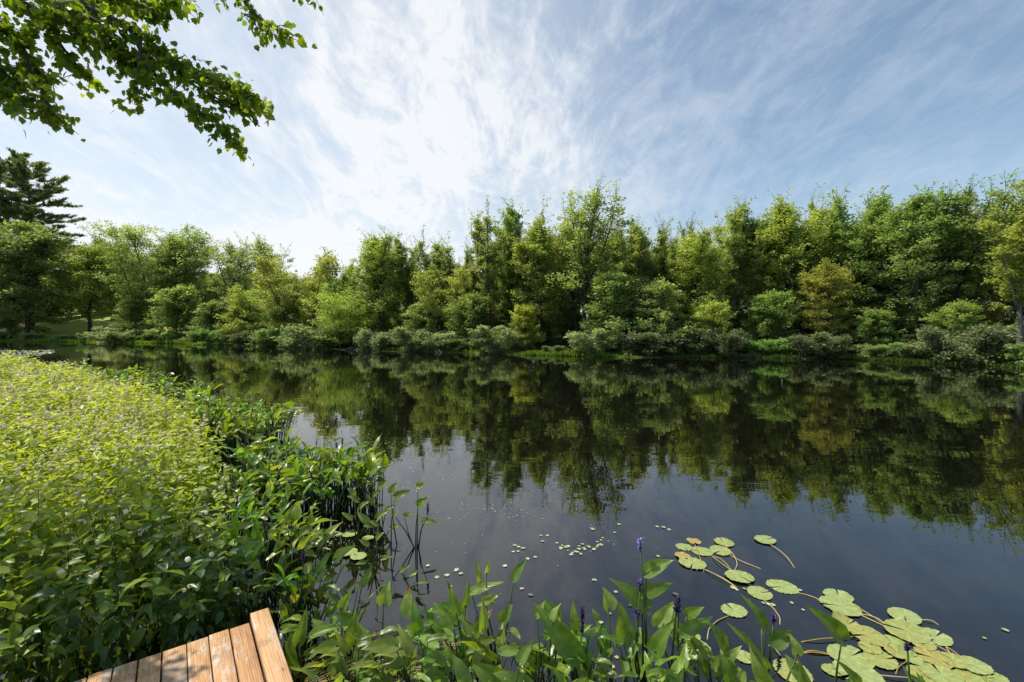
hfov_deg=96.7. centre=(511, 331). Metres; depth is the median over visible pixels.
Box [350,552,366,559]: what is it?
lily pad
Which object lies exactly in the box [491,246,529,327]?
slender tree
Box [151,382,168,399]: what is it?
pickerelweed
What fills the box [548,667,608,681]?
pickerelweed
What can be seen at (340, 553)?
pickerelweed
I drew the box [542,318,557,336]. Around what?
young tree
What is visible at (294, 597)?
pickerelweed
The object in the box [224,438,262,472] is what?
pickerelweed
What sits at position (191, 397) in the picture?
pickerelweed
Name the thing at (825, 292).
maple tree
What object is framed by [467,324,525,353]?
shrub
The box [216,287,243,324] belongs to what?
young tree
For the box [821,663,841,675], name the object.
lily pad
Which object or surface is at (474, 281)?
slender tree
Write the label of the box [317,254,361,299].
slender tree
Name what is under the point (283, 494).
pickerelweed
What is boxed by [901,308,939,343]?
young tree
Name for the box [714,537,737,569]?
lily pad
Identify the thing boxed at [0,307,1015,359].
ground
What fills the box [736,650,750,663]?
lily pad
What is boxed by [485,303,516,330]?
young tree
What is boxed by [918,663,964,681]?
lily pad
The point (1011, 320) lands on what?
young tree
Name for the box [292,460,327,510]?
pickerelweed
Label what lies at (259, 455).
pickerelweed
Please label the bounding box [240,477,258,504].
pickerelweed
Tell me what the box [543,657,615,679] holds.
pickerelweed
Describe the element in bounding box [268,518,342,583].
pickerelweed
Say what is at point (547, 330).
young tree
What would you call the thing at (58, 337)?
shrub
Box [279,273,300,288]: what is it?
maple tree
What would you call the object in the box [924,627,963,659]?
lily pad
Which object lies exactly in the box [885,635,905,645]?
lily pad
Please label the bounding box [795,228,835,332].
slender tree
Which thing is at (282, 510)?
pickerelweed
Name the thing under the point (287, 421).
pickerelweed
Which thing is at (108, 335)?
shrub
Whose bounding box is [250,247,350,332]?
broadleaf tree
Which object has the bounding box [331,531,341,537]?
lily pad
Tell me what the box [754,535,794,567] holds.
lily pad
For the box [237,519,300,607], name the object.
pickerelweed
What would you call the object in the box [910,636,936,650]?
lily pad
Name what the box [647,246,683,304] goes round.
slender tree
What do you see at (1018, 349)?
shrub
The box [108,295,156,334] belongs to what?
young tree
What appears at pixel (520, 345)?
shrub
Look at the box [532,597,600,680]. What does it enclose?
pickerelweed
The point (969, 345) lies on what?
shrub
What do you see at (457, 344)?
shrub
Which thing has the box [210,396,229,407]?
pickerelweed
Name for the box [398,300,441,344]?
young tree
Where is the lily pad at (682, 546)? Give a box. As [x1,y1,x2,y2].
[675,543,691,550]
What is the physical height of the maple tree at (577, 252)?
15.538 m
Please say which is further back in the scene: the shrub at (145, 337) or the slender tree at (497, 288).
the shrub at (145, 337)
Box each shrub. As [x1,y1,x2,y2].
[0,333,6,338]
[18,332,46,340]
[52,335,76,340]
[76,332,97,340]
[83,326,147,342]
[124,334,154,342]
[153,333,184,342]
[174,337,194,341]
[185,328,222,344]
[210,328,252,344]
[222,329,266,345]
[245,327,282,346]
[270,321,355,349]
[277,332,291,346]
[352,327,391,350]
[373,331,404,347]
[389,326,449,351]
[410,331,471,352]
[447,338,481,352]
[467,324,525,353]
[503,337,531,351]
[541,345,566,352]
[563,328,625,356]
[609,341,634,351]
[617,330,686,356]
[654,331,698,355]
[680,342,708,354]
[688,327,760,357]
[737,343,756,353]
[743,337,798,356]
[786,331,851,358]
[788,346,798,353]
[845,344,862,354]
[856,344,895,357]
[876,341,921,357]
[894,341,951,359]
[910,322,1021,365]
[982,349,1020,363]
[998,342,1023,364]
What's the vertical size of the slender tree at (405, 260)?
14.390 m
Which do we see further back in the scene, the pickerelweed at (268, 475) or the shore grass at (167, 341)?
the shore grass at (167, 341)
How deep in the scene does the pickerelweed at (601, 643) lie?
2.48 m
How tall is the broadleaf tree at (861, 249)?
14.670 m
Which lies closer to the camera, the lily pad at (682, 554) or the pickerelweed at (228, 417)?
the lily pad at (682, 554)
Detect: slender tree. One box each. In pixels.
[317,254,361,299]
[324,267,355,318]
[339,281,372,325]
[367,280,391,332]
[373,281,400,332]
[388,224,429,328]
[395,252,429,327]
[410,259,440,303]
[419,231,455,304]
[432,258,472,330]
[443,237,474,294]
[459,260,482,296]
[464,247,500,326]
[466,194,507,338]
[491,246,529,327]
[492,195,550,306]
[531,255,556,328]
[538,230,559,342]
[574,225,606,324]
[586,235,606,321]
[595,226,631,276]
[604,215,655,316]
[606,214,674,326]
[647,213,680,275]
[647,230,689,330]
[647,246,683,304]
[678,210,714,303]
[697,233,743,304]
[708,195,770,333]
[721,238,757,327]
[741,217,770,339]
[741,218,766,322]
[773,228,805,336]
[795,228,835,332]
[803,182,849,309]
[814,226,854,307]
[830,209,865,342]
[864,222,909,345]
[886,244,911,339]
[910,232,934,336]
[921,251,960,329]
[955,217,1006,304]
[962,200,993,303]
[965,207,996,303]
[969,201,1023,343]
[990,229,1022,316]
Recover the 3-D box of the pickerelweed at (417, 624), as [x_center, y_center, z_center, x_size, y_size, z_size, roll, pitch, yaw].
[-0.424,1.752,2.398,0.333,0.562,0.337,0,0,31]
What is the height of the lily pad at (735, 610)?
0.023 m
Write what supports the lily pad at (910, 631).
on the water
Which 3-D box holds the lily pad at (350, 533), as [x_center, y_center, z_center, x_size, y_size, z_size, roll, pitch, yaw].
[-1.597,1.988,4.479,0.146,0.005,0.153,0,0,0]
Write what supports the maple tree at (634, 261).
on the ground at (79, 324)
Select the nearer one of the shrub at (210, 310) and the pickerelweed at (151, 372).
the pickerelweed at (151, 372)
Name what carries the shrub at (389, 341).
on the ground at (79, 324)
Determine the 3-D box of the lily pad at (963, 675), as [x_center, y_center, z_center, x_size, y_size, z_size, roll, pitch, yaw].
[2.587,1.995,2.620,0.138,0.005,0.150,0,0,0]
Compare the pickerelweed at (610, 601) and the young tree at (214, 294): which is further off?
the young tree at (214, 294)
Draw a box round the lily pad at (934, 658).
[912,645,953,668]
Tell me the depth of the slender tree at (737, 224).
41.51 m
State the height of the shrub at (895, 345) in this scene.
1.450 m
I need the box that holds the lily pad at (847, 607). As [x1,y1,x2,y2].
[819,595,886,625]
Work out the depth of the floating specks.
5.75 m
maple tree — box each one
[87,230,139,320]
[133,249,158,304]
[143,228,217,333]
[198,231,262,324]
[200,273,221,302]
[214,266,238,322]
[242,232,295,300]
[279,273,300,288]
[344,225,409,332]
[423,251,463,306]
[506,210,576,347]
[544,173,635,333]
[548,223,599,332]
[552,220,580,336]
[612,229,647,301]
[653,239,687,296]
[665,219,732,325]
[688,265,717,302]
[736,210,805,335]
[737,186,841,341]
[795,254,869,336]
[817,203,861,254]
[839,215,902,307]
[919,172,1019,301]
[945,168,1023,328]
[985,219,1023,316]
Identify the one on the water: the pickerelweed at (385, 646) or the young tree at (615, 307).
the pickerelweed at (385, 646)
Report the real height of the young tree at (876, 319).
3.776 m
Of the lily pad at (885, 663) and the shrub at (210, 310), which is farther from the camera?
the shrub at (210, 310)
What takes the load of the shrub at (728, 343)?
on the ground at (79, 324)
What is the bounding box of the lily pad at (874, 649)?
[858,641,882,653]
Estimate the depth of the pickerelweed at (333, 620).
2.65 m
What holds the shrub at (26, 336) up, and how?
on the ground at (79, 324)
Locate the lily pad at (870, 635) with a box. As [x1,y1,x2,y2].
[801,625,888,646]
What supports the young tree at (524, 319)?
on the ground at (79, 324)
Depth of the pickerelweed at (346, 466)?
5.29 m
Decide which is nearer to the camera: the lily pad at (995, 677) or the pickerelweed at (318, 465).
the lily pad at (995, 677)
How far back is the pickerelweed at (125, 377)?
13.68 m
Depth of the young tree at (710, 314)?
36.21 m
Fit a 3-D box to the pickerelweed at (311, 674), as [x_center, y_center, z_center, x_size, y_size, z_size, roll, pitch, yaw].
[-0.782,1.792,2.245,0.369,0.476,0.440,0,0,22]
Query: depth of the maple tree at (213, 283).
98.31 m
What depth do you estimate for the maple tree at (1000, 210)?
32.60 m
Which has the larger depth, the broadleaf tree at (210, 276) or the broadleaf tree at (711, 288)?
the broadleaf tree at (210, 276)
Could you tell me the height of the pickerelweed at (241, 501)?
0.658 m
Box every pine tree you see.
[0,147,101,329]
[0,152,75,324]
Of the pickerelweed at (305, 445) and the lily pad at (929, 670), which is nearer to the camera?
the lily pad at (929, 670)
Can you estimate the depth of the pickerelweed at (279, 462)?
5.03 m
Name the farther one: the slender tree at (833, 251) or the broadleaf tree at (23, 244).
the broadleaf tree at (23, 244)
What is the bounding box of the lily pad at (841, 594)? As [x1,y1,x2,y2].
[823,588,881,622]
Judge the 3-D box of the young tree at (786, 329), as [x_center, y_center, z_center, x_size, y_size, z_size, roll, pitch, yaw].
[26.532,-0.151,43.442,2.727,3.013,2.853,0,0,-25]
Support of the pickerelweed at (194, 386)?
on the water
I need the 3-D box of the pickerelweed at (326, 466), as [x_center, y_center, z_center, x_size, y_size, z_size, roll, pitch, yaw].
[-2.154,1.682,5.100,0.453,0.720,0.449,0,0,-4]
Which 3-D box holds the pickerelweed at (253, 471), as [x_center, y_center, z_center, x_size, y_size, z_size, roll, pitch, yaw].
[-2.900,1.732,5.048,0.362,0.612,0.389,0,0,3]
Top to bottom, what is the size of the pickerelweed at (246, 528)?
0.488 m
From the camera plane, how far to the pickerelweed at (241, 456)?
5.33 m
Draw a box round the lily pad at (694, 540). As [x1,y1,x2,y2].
[686,538,703,570]
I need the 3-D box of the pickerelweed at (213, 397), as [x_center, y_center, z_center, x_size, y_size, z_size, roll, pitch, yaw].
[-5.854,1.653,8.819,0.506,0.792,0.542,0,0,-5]
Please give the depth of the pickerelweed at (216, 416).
7.90 m
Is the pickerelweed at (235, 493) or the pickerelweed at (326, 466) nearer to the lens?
the pickerelweed at (235, 493)
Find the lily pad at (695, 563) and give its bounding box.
[678,557,735,586]
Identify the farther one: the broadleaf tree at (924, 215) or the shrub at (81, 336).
the shrub at (81, 336)
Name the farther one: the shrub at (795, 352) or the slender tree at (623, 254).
the slender tree at (623, 254)
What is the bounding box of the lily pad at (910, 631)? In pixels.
[883,619,932,642]
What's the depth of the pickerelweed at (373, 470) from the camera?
4.72 m
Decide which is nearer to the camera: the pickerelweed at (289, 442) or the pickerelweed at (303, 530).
the pickerelweed at (303, 530)
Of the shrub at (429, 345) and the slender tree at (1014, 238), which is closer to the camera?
the slender tree at (1014, 238)
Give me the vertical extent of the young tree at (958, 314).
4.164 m
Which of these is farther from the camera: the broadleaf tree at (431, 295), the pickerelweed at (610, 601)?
the broadleaf tree at (431, 295)
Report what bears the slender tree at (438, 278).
on the ground at (79, 324)
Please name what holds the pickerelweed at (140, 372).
on the water
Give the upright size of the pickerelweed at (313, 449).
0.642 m
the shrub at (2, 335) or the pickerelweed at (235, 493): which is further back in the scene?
the shrub at (2, 335)
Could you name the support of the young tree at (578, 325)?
on the ground at (79, 324)
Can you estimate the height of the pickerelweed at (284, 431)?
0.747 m
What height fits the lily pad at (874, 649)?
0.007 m
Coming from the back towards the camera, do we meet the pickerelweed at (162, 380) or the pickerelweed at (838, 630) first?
the pickerelweed at (162, 380)
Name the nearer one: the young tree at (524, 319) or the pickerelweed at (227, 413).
the pickerelweed at (227, 413)
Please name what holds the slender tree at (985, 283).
on the ground at (79, 324)
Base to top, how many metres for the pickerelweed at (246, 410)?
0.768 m
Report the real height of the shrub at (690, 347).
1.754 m
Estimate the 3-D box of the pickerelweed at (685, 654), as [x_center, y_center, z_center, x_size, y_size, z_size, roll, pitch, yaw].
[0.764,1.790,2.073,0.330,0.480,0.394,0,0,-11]
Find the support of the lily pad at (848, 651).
on the water
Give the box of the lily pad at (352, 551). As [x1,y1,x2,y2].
[344,548,357,555]
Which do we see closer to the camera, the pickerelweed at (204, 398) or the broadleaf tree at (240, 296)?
the pickerelweed at (204, 398)
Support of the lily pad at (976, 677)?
on the water
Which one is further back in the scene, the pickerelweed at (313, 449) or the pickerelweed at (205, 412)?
the pickerelweed at (205, 412)
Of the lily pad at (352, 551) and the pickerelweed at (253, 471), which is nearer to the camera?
the lily pad at (352, 551)
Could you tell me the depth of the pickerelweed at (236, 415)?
7.77 m
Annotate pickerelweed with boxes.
[78,363,100,374]
[105,374,129,397]
[113,369,127,381]
[117,372,134,385]
[118,364,137,378]
[123,370,140,386]
[125,377,152,391]
[131,366,152,388]
[134,368,159,388]
[143,366,163,392]
[144,370,166,392]
[144,375,171,393]
[145,377,172,397]
[146,378,172,395]
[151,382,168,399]
[153,371,170,384]
[165,372,178,396]
[166,383,187,401]
[169,382,190,399]
[177,380,215,401]
[177,394,206,418]
[177,405,216,447]
[178,401,212,430]
[179,397,207,436]
[189,485,238,556]
[191,380,221,399]
[191,392,212,405]
[193,414,226,453]
[194,386,209,400]
[197,395,226,428]
[199,404,224,443]
[199,409,235,445]
[201,395,229,413]
[201,400,232,439]
[205,507,265,621]
[206,408,239,450]
[206,473,261,532]
[206,486,253,547]
[208,404,233,428]
[209,421,240,458]
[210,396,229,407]
[210,494,272,568]
[210,569,276,629]
[211,441,268,488]
[212,412,242,453]
[217,462,257,515]
[218,415,253,454]
[218,486,257,534]
[219,408,250,442]
[219,522,268,577]
[220,466,253,497]
[221,405,237,433]
[221,478,250,520]
[222,413,254,462]
[223,398,239,411]
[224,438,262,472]
[225,528,268,590]
[226,402,254,433]
[227,499,290,568]
[229,452,271,507]
[230,487,280,535]
[232,404,258,436]
[233,394,261,417]
[234,407,265,448]
[234,438,269,467]
[235,405,260,433]
[235,413,257,446]
[237,461,272,491]
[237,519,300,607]
[238,412,268,451]
[238,475,268,506]
[238,545,317,624]
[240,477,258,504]
[241,450,296,519]
[242,482,290,544]
[244,407,281,447]
[244,444,286,493]
[247,430,278,463]
[248,411,282,454]
[248,448,290,501]
[249,401,280,428]
[250,445,300,502]
[251,401,272,435]
[253,460,291,505]
[253,550,331,636]
[255,468,307,526]
[257,504,306,576]
[259,401,301,449]
[259,472,308,520]
[259,493,309,555]
[260,403,287,442]
[260,425,298,476]
[264,477,310,528]
[265,479,301,527]
[265,479,315,542]
[266,450,309,506]
[268,429,301,477]
[268,436,301,486]
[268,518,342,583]
[269,561,316,623]
[270,406,292,440]
[271,503,314,585]
[272,436,312,464]
[272,460,307,519]
[273,504,328,566]
[274,403,303,444]
[278,600,320,662]
[279,471,313,520]
[280,608,340,681]
[284,446,299,485]
[289,495,320,557]
[289,569,336,632]
[290,641,383,681]
[291,448,330,480]
[291,471,332,528]
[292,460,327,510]
[293,446,322,499]
[297,440,323,488]
[298,453,330,502]
[298,461,340,519]
[300,446,339,512]
[303,440,329,478]
[303,630,378,681]
[306,452,332,500]
[306,566,384,659]
[306,600,347,669]
[312,591,380,681]
[313,468,370,524]
[313,545,355,640]
[314,448,346,508]
[316,438,359,491]
[324,460,350,511]
[327,439,357,493]
[330,442,364,500]
[338,459,358,503]
[339,462,369,512]
[340,434,384,499]
[341,448,385,518]
[342,488,372,541]
[347,466,383,520]
[348,455,388,513]
[348,623,407,677]
[349,623,453,681]
[354,660,393,681]
[355,532,394,576]
[357,482,411,544]
[362,453,391,508]
[368,480,399,537]
[375,585,417,681]
[376,580,391,667]
[383,670,392,681]
[385,636,402,681]
[393,482,436,548]
[399,565,428,586]
[411,602,468,681]
[412,673,440,681]
[413,641,485,681]
[416,577,498,681]
[422,640,532,681]
[423,599,498,671]
[456,614,544,681]
[470,558,525,665]
[492,624,569,681]
[512,602,561,681]
[517,635,581,681]
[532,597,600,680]
[541,598,608,681]
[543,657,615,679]
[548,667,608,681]
[575,676,587,681]
[592,587,653,681]
[594,634,655,681]
[607,537,674,681]
[614,650,684,681]
[643,642,688,681]
[648,595,713,668]
[672,610,730,681]
[692,622,741,681]
[719,651,771,681]
[726,591,791,678]
[736,670,746,681]
[746,634,810,681]
[805,604,862,681]
[902,641,925,681]
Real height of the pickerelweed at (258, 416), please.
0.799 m
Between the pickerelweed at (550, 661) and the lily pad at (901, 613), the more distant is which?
the lily pad at (901, 613)
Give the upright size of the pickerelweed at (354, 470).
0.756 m
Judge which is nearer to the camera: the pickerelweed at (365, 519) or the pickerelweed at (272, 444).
the pickerelweed at (365, 519)
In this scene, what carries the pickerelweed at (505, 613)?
on the water
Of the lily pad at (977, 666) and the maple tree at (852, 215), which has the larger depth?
the maple tree at (852, 215)
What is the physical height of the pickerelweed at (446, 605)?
0.503 m
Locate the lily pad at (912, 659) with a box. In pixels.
[895,643,923,673]
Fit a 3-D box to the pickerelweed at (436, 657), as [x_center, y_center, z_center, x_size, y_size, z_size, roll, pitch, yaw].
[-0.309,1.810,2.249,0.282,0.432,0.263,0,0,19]
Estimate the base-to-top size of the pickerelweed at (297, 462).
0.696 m
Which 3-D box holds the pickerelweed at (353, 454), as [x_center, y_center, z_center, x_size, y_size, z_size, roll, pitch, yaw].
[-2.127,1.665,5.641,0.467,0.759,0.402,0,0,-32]
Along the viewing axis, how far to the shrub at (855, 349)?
33.47 m
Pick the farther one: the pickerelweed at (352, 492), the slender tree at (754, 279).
the slender tree at (754, 279)
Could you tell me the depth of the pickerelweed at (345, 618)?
2.49 m
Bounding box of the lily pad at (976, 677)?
[955,667,990,681]
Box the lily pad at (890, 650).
[884,644,909,658]
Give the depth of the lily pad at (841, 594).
3.44 m
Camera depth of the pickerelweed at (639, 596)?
2.41 m
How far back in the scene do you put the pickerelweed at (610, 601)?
2.42 m
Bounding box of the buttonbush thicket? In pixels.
[0,349,257,681]
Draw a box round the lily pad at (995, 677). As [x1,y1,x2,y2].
[983,672,1009,681]
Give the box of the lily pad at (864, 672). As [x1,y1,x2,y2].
[832,657,911,681]
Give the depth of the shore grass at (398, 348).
43.11 m
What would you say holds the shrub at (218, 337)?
on the ground at (79, 324)
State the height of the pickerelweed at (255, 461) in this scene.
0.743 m
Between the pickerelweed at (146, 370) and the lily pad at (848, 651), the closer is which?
the lily pad at (848, 651)
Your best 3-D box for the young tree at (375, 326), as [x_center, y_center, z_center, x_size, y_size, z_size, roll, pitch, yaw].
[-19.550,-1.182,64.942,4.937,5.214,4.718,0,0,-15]
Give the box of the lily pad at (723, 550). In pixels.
[710,545,760,568]
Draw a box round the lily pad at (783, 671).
[769,645,813,681]
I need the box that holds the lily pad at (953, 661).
[939,652,968,668]
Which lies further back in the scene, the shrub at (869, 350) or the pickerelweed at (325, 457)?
the shrub at (869, 350)
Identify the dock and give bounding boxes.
[74,608,292,681]
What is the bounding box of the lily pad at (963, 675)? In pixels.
[950,669,971,681]
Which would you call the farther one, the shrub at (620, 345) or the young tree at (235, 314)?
the young tree at (235, 314)
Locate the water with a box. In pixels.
[0,341,1023,681]
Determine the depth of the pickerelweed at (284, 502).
4.09 m
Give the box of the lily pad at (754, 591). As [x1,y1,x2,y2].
[747,586,780,623]
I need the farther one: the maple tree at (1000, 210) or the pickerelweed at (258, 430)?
the maple tree at (1000, 210)
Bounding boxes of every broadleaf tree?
[0,219,91,332]
[35,240,136,332]
[74,219,227,335]
[112,250,154,277]
[167,268,212,327]
[205,272,221,282]
[228,281,303,330]
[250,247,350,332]
[326,276,355,326]
[368,275,403,328]
[407,263,477,331]
[490,255,546,331]
[679,274,722,327]
[817,185,937,344]
[842,180,978,343]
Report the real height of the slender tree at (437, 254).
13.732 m
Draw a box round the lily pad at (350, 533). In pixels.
[342,530,356,536]
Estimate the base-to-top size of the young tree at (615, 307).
7.773 m
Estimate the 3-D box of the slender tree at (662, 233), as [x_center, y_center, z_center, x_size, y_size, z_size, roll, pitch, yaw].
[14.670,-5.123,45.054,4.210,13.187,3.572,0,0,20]
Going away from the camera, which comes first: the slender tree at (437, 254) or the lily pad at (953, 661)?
the lily pad at (953, 661)
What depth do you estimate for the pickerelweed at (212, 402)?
8.18 m
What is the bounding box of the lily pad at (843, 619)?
[832,611,863,631]
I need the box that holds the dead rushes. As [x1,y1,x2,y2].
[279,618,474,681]
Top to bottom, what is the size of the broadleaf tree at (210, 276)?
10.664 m
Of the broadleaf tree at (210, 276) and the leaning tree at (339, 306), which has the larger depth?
the broadleaf tree at (210, 276)
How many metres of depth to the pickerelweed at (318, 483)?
4.81 m
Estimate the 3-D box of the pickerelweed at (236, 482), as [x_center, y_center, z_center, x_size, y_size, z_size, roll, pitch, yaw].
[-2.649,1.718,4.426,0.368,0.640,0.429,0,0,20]
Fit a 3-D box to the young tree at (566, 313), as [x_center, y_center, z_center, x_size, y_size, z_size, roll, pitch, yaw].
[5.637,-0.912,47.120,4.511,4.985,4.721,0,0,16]
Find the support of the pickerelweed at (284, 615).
on the water
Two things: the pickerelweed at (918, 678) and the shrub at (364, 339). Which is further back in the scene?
the shrub at (364, 339)
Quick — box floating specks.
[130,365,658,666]
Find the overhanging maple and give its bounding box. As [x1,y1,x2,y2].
[0,0,323,165]
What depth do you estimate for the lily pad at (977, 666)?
2.70 m
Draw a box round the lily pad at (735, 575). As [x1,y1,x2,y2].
[712,556,754,582]
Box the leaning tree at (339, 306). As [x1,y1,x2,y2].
[299,282,391,347]
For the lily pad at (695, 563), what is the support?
on the water
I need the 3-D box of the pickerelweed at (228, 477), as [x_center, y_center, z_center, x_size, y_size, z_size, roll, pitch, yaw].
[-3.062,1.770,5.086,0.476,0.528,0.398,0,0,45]
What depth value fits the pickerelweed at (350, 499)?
5.01 m
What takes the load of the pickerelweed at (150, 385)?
on the water
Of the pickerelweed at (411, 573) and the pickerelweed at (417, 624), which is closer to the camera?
the pickerelweed at (417, 624)
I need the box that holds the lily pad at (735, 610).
[707,603,747,638]
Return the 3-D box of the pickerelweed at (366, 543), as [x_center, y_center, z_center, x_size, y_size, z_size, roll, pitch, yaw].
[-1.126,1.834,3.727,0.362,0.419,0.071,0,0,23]
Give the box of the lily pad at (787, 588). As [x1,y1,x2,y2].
[766,579,819,600]
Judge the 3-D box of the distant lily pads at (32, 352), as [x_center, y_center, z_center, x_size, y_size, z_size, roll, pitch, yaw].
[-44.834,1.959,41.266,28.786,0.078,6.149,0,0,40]
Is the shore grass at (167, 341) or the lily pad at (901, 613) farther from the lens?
the shore grass at (167, 341)
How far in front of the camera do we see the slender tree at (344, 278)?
57.56 m
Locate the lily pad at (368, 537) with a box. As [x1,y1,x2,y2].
[362,535,373,539]
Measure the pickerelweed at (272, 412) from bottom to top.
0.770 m
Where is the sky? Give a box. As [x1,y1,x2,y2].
[0,0,1023,318]
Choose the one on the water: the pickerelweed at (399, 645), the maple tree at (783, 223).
the pickerelweed at (399, 645)
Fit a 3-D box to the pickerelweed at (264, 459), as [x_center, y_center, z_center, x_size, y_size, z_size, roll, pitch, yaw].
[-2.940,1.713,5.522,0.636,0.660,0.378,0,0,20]
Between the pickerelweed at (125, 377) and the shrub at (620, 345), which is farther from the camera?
the shrub at (620, 345)
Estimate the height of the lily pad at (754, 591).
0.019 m
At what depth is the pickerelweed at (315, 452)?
5.85 m
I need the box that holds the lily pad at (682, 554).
[674,552,689,558]
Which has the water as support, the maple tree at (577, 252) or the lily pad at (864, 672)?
the lily pad at (864, 672)
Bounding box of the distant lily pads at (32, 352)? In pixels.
[0,350,54,357]
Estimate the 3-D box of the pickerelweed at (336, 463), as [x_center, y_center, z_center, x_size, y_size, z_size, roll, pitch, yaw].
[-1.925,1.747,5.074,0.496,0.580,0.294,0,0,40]
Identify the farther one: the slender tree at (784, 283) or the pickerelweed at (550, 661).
the slender tree at (784, 283)
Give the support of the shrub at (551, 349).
on the ground at (79, 324)
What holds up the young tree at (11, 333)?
on the ground at (79, 324)
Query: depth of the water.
6.06 m
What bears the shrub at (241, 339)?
on the ground at (79, 324)
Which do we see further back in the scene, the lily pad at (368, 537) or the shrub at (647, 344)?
the shrub at (647, 344)
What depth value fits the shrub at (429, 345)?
43.47 m
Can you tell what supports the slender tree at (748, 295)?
on the ground at (79, 324)
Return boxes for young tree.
[0,282,50,338]
[21,285,67,321]
[59,286,102,315]
[78,286,118,313]
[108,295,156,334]
[115,277,160,323]
[142,283,207,336]
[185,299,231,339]
[201,288,232,326]
[213,289,265,334]
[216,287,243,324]
[224,270,261,318]
[260,287,315,336]
[278,278,317,319]
[356,320,373,330]
[362,308,376,332]
[372,317,396,334]
[390,314,408,331]
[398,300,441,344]
[434,305,455,332]
[442,290,494,344]
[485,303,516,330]
[507,302,545,349]
[529,311,551,342]
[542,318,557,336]
[546,298,586,343]
[563,312,591,333]
[579,265,657,346]
[601,316,641,336]
[629,274,698,338]
[671,302,694,336]
[685,299,738,342]
[719,302,752,337]
[729,288,803,342]
[780,316,800,342]
[789,308,834,342]
[808,308,847,337]
[833,303,857,337]
[847,308,888,343]
[849,307,908,346]
[882,307,909,342]
[888,321,916,342]
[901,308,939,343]
[918,299,989,334]
[969,298,1015,339]
[1003,314,1023,343]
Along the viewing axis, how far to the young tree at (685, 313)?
42.01 m
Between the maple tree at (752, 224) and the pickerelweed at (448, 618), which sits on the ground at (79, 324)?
the maple tree at (752, 224)
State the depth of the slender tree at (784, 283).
41.19 m
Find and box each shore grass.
[0,338,340,349]
[342,346,510,353]
[507,349,661,357]
[650,351,1023,368]
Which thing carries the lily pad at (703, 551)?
on the water
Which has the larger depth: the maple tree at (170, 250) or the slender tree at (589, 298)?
the maple tree at (170, 250)
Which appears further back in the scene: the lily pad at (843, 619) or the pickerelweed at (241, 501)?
the pickerelweed at (241, 501)
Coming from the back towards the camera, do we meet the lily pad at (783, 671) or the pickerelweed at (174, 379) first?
the pickerelweed at (174, 379)
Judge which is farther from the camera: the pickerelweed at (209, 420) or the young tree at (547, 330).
the young tree at (547, 330)
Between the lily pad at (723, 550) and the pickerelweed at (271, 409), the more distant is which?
the pickerelweed at (271, 409)
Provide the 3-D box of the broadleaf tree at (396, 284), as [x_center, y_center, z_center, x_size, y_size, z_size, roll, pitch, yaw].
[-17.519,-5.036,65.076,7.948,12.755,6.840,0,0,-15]
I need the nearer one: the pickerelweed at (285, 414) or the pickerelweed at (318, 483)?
the pickerelweed at (318, 483)
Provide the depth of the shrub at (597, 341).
36.28 m
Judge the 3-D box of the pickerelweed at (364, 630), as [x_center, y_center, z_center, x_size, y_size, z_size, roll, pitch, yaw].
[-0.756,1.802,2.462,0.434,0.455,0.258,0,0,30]
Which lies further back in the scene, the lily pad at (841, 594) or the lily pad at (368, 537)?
the lily pad at (368, 537)
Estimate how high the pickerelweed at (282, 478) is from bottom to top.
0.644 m
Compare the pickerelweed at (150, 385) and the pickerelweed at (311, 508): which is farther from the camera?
the pickerelweed at (150, 385)
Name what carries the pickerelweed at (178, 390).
on the water
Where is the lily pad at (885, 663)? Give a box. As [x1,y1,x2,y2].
[863,651,898,669]
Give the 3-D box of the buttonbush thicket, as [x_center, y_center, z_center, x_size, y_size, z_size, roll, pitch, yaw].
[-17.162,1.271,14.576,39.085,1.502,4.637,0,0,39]
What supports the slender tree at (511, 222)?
on the ground at (79, 324)
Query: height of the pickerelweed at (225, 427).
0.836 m
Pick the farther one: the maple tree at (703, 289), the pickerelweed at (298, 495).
the maple tree at (703, 289)
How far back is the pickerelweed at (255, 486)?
4.63 m
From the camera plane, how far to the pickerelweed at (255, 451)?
5.80 m
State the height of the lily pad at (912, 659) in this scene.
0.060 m
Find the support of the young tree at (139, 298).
on the ground at (79, 324)
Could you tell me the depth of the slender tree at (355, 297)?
57.91 m
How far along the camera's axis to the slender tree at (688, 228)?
49.59 m
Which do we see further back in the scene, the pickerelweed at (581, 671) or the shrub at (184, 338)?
the shrub at (184, 338)
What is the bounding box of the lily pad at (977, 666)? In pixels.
[935,645,993,674]
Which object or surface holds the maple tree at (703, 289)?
on the ground at (79, 324)
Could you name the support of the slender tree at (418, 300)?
on the ground at (79, 324)
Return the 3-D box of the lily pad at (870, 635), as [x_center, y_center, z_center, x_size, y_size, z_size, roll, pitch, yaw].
[2.148,1.992,2.981,0.573,0.022,0.219,0,0,0]
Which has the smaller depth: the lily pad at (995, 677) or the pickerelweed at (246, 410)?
the lily pad at (995, 677)
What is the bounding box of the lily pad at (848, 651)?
[803,644,874,667]
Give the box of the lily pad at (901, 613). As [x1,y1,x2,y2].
[887,607,938,624]
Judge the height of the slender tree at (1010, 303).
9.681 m
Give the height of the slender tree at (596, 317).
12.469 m
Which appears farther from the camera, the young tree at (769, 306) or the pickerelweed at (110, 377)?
the young tree at (769, 306)
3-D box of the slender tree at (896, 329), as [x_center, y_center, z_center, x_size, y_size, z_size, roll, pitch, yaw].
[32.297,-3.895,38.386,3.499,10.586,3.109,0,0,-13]
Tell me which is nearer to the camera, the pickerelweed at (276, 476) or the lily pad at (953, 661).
the lily pad at (953, 661)
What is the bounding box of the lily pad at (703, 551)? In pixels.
[691,546,713,555]
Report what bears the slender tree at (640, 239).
on the ground at (79, 324)
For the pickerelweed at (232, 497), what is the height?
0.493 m
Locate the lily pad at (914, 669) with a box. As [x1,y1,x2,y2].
[906,665,935,681]
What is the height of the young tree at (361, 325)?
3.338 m

